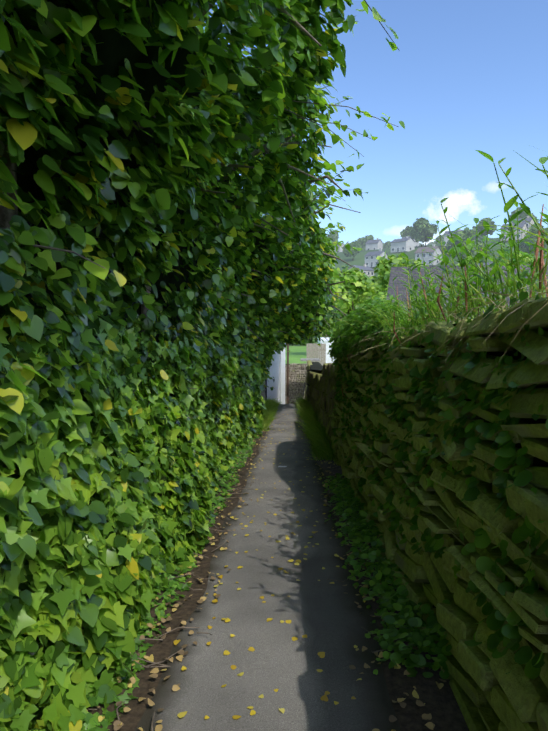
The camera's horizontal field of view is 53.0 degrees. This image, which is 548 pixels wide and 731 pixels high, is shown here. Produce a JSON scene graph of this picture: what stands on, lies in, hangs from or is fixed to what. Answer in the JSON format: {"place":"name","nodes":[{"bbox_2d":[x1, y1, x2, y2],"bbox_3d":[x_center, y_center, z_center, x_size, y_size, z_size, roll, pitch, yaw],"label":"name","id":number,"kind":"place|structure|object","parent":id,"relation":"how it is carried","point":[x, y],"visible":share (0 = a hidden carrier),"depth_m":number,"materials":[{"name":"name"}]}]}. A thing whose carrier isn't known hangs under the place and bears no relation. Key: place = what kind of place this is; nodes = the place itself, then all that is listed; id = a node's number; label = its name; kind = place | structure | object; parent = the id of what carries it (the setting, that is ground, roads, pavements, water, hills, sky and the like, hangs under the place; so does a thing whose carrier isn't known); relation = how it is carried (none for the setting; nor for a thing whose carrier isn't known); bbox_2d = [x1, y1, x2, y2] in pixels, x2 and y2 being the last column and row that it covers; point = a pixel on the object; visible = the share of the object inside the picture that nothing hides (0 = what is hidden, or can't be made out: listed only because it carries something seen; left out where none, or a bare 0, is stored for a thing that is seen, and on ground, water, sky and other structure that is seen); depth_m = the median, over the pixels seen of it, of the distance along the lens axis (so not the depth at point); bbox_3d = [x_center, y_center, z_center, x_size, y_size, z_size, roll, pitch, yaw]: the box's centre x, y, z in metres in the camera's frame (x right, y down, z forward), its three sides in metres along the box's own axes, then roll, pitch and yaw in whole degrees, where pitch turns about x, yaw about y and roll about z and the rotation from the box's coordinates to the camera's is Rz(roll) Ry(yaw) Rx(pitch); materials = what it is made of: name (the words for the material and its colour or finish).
{"place":"outdoors","nodes":[
{"label":"outdoors","id":0,"kind":"place"},
{"bbox_2d":[0,2,360,341],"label":"branches","id":1,"kind":"object","parent":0,"point":[6,214],"visible":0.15,"depth_m":5.04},
{"bbox_2d":[21,0,399,418],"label":"twigs","id":2,"kind":"object","parent":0,"point":[58,249],"visible":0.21,"depth_m":4.97,"materials":[{"name":"brown wood"}]},
{"bbox_2d":[29,238,547,730],"bbox_3d":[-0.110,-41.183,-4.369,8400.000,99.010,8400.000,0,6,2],"label":"terrain","id":3,"kind":"structure","parent":0,"point":[441,708],"depth_m":3.04,"materials":[{"name":"brown soil"}]},
{"bbox_2d":[0,347,217,568],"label":"old wall","id":4,"kind":"structure","parent":3,"relation":"on","point":[4,466],"depth_m":2.62,"materials":[{"name":"stone"}]},
{"bbox_2d":[0,0,368,730],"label":"ivy","id":5,"kind":"object","parent":4,"relation":"attached to","point":[240,102],"depth_m":3.13,"materials":[{"name":"green plant"}]},
{"bbox_2d":[0,0,404,730],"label":"ivy young leaves","id":6,"kind":"object","parent":5,"relation":"attached to","point":[78,682],"visible":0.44,"depth_m":2.80,"materials":[{"name":"green plant"}]},
{"bbox_2d":[87,418,414,730],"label":"fallen twigs","id":7,"kind":"object","parent":3,"relation":"on","point":[148,666],"visible":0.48,"depth_m":3.24,"materials":[{"name":"brown wood"}]},
{"bbox_2d":[259,376,265,399],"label":"rubble wall","id":8,"kind":"structure","parent":3,"relation":"on","point":[263,393],"depth_m":21.46,"materials":[{"name":"beige stone"}]},
{"bbox_2d":[265,379,266,398],"bbox_3d":[-0.328,0.520,22.618,0.065,2.900,0.065,-2,6,-21],"label":"black downpipe","id":9,"kind":"object","parent":3,"relation":"on","point":[266,389],"depth_m":22.64,"materials":[{"name":"black metal"}]},
{"bbox_2d":[134,404,400,730],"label":"footpath","id":10,"kind":"structure","parent":3,"relation":"on","point":[323,614],"depth_m":3.29,"materials":[{"name":"grey asphalt"}]},
{"bbox_2d":[86,414,445,730],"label":"fallen leaves","id":11,"kind":"object","parent":10,"relation":"on","point":[118,724],"visible":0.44,"depth_m":2.95,"materials":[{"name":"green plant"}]},
{"bbox_2d":[173,413,395,730],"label":"yellow fallen leaves","id":12,"kind":"object","parent":10,"relation":"on","point":[253,712],"visible":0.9,"depth_m":3.35,"materials":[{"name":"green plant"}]},
{"bbox_2d":[267,348,284,403],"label":"white outbuilding","id":13,"kind":"structure","parent":3,"relation":"on","point":[274,370],"depth_m":26.01,"materials":[{"name":"white paint"}]},
{"bbox_2d":[280,354,280,402],"bbox_3d":[0.311,0.973,26.718,0.055,4.459,0.055,-2,6,-21],"label":"grey waste pipe","id":14,"kind":"object","parent":3,"relation":"on","point":[280,378],"visible":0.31,"depth_m":26.65,"materials":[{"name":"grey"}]},
{"bbox_2d":[287,344,288,403],"bbox_3d":[0.730,0.429,28.834,0.092,6.300,0.092,3,7,24],"label":"brown pole","id":15,"kind":"object","parent":3,"relation":"on","point":[287,374],"visible":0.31,"depth_m":28.80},
{"bbox_2d":[41,150,547,730],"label":"wall weeds","id":16,"kind":"object","parent":3,"relation":"on","point":[411,632],"depth_m":3.14,"materials":[{"name":"green plant"}]},
{"bbox_2d":[285,335,324,345],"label":"dark tree crowns","id":17,"kind":"object","parent":3,"relation":"on","point":[312,341],"depth_m":117.33,"materials":[{"name":"green plant"}]},
{"bbox_2d":[306,343,325,365],"bbox_3d":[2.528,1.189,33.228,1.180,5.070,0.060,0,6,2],"label":"stone building","id":18,"kind":"structure","parent":3,"relation":"on","point":[316,350],"depth_m":32.99,"materials":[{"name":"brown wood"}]},
{"bbox_2d":[304,360,338,450],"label":"stone wall","id":19,"kind":"structure","parent":3,"relation":"on","point":[320,393],"depth_m":12.94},
{"bbox_2d":[301,358,319,360],"bbox_3d":[1.808,-0.283,27.483,0.950,0.090,0.550,0,6,2],"label":"wall coping","id":20,"kind":"object","parent":19,"relation":"on","point":[311,359],"visible":0.86,"depth_m":27.22,"materials":[{"name":"stone"}]},
{"bbox_2d":[317,337,335,362],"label":"house","id":21,"kind":"structure","parent":3,"relation":"on","point":[328,358],"depth_m":36.00,"materials":[{"name":"white paint"}]},
{"bbox_2d":[307,236,425,339],"bbox_3d":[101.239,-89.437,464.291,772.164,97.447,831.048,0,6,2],"label":"tree trunks","id":22,"kind":"object","parent":3,"relation":"on","point":[349,310],"depth_m":61.93,"materials":[{"name":"brown plant"}]},
{"bbox_2d":[261,145,547,460],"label":"grass verge","id":23,"kind":"structure","parent":3,"relation":"on","point":[315,433],"depth_m":4.02,"materials":[{"name":"green plant"}]},
{"bbox_2d":[317,251,534,336],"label":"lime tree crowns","id":24,"kind":"object","parent":3,"relation":"on","point":[364,285],"visible":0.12,"depth_m":61.61,"materials":[{"name":"green plant"}]},
{"bbox_2d":[349,216,533,277],"bbox_3d":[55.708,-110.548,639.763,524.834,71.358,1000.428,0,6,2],"label":"house roofs","id":25,"kind":"structure","parent":3,"relation":"on","point":[515,232],"depth_m":218.31,"materials":[{"name":"grey"}]},
{"bbox_2d":[364,223,528,274],"bbox_3d":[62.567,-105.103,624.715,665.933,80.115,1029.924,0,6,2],"label":"windows","id":26,"kind":"structure","parent":3,"relation":"on","point":[416,254],"depth_m":218.91,"materials":[{"name":"white"}]},
{"bbox_2d":[285,363,306,403],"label":"rubble wall","id":27,"kind":"structure","parent":0,"point":[295,373],"depth_m":28.88,"materials":[{"name":"grey stone"}]},
{"bbox_2d":[203,0,547,244],"label":"sky","id":28,"kind":"structure","parent":0,"point":[465,77],"materials":[{"name":"blue"}]},
{"bbox_2d":[299,207,547,270],"bbox_3d":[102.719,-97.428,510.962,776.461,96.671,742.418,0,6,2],"label":"trees","id":29,"kind":"object","parent":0,"point":[418,231],"visible":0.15,"depth_m":254.18,"materials":[{"name":"green plant"}]},
{"bbox_2d":[310,297,547,730],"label":"stone wall","id":30,"kind":"structure","parent":0,"point":[490,695],"depth_m":2.59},
{"bbox_2d":[328,277,547,384],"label":"dry grass plant","id":31,"kind":"object","parent":30,"relation":"on","point":[470,310],"depth_m":2.75,"materials":[{"name":"plant"}]},
{"bbox_2d":[342,204,547,397],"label":"dry stems","id":32,"kind":"object","parent":30,"relation":"on","point":[541,263],"visible":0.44,"depth_m":2.56,"materials":[{"name":"plant"}]},
{"bbox_2d":[351,163,547,329],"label":"plant shoot stems","id":33,"kind":"object","parent":30,"relation":"on","point":[511,229],"depth_m":2.89,"materials":[{"name":"green plant"}]},
{"bbox_2d":[335,224,532,274],"bbox_3d":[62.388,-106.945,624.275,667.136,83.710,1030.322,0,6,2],"label":"houses","id":34,"kind":"structure","parent":0,"point":[411,243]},
{"bbox_2d":[414,246,442,253],"bbox_3d":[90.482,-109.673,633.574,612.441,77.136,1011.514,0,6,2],"label":"hill house roofs","id":35,"kind":"structure","parent":34,"relation":"on","point":[420,249],"depth_m":214.03,"materials":[{"name":"tile"}]},
{"bbox_2d":[337,217,531,270],"bbox_3d":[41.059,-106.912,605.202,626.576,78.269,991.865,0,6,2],"label":"hill house roofs","id":36,"kind":"structure","parent":34,"relation":"on","point":[522,224],"depth_m":233.96,"materials":[{"name":"stone"}]},
{"bbox_2d":[386,264,547,320],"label":"slate house","id":37,"kind":"structure","parent":0,"point":[400,288],"depth_m":22.40,"materials":[{"name":"grey stone"}]}
]}

